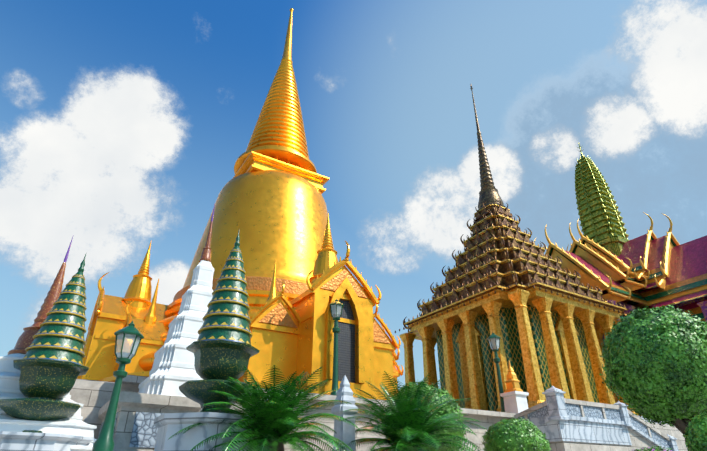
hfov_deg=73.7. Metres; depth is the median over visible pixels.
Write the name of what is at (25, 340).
stupa spire
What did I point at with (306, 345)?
chedi porches
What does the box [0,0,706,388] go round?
sky
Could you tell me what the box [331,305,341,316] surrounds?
lamp glass
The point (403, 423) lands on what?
cycad
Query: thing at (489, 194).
mondop spire
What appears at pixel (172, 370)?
stupa
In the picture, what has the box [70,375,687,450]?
terraces
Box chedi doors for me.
[333,299,354,382]
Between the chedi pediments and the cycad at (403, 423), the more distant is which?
the chedi pediments
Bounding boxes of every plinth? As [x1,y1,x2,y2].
[98,391,242,450]
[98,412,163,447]
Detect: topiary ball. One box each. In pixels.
[599,305,706,426]
[682,411,706,450]
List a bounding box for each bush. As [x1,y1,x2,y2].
[382,380,467,450]
[481,417,551,450]
[634,446,670,450]
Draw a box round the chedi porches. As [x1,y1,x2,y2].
[77,212,403,399]
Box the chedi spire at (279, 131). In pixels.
[234,8,316,173]
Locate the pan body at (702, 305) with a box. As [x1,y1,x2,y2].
[600,295,706,415]
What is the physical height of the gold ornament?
1.700 m
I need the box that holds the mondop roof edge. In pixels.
[404,204,626,332]
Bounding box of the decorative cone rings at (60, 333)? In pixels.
[25,276,85,364]
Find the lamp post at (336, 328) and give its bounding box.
[329,299,343,394]
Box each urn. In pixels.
[0,358,88,432]
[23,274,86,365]
[179,339,259,412]
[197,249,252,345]
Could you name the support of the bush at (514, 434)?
on the terraces
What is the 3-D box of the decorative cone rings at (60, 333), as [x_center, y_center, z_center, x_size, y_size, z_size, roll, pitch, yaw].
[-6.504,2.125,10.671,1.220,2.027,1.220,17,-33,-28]
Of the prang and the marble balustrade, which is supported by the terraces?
the marble balustrade
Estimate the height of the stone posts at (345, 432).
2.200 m
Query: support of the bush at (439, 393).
on the terraces
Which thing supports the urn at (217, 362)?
on the pedestal at (168, 425)
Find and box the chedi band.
[173,276,307,380]
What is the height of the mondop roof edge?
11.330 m
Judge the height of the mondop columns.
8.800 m
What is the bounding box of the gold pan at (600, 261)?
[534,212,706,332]
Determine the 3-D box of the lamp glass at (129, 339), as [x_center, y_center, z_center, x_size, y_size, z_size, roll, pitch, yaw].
[-4.135,2.220,8.586,0.420,0.425,0.364,17,-33,-28]
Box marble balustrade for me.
[522,386,678,450]
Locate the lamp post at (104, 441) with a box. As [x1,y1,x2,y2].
[92,321,143,450]
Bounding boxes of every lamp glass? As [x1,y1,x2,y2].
[116,334,140,358]
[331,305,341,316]
[489,338,498,349]
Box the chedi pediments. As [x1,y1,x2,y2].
[259,269,389,343]
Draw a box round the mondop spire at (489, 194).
[470,85,505,210]
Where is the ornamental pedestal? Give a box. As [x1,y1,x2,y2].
[500,391,528,412]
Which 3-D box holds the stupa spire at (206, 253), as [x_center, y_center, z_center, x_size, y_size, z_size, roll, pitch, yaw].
[-4.834,0.529,15.716,0.388,1.500,0.388,17,-33,-28]
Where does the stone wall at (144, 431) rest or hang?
on the terraces
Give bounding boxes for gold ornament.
[505,361,522,392]
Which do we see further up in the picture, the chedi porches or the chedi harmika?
the chedi harmika
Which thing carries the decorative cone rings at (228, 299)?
attached to the tiered spire at (227, 333)
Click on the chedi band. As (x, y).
(265, 283)
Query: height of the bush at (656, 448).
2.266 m
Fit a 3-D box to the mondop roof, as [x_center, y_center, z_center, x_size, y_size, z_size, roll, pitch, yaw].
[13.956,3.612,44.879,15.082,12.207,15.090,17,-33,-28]
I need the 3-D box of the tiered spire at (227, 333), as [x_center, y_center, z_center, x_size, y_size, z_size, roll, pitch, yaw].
[-2.910,1.419,11.280,1.267,3.050,1.267,17,-33,-28]
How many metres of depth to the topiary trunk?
9.72 m
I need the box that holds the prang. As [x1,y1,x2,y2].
[575,143,628,260]
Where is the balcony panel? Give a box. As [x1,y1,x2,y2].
[518,403,670,449]
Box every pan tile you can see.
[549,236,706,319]
[562,234,706,311]
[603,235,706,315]
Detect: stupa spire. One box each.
[8,262,65,354]
[199,221,212,261]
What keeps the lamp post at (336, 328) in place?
on the terraces
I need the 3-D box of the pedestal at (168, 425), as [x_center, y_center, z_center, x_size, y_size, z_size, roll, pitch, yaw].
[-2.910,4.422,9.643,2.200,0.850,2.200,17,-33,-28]
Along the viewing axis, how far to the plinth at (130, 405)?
11.11 m
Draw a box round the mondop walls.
[436,305,598,410]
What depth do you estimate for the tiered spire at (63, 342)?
10.28 m
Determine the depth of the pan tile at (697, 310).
46.58 m
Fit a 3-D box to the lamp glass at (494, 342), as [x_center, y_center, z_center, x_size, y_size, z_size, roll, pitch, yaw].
[7.803,6.577,26.067,0.630,0.611,0.546,17,-33,-28]
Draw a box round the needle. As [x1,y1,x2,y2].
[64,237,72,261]
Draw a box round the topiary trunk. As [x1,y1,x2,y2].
[670,412,699,435]
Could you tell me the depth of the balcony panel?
21.44 m
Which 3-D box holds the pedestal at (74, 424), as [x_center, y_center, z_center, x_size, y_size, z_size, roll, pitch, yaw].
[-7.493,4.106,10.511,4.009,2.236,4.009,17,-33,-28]
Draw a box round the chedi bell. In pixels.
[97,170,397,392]
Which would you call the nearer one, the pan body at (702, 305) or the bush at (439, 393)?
the bush at (439, 393)
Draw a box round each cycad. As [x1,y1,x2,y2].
[168,365,359,450]
[336,371,486,450]
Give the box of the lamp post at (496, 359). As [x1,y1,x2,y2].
[487,332,504,411]
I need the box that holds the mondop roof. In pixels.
[395,200,627,332]
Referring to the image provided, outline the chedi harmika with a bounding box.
[232,151,329,193]
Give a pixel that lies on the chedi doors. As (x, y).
(346, 350)
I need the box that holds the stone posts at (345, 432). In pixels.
[267,375,357,450]
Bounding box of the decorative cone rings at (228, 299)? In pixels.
[200,250,249,342]
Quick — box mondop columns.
[400,286,638,415]
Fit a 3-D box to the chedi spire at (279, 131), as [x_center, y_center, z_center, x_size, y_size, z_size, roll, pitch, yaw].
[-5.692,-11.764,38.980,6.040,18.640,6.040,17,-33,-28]
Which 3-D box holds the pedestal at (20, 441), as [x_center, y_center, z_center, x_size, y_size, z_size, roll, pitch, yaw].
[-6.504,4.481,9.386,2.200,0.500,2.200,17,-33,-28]
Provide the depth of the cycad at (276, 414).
8.87 m
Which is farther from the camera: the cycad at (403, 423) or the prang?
the prang
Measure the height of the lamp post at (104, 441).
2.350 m
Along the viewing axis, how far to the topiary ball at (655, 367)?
9.78 m

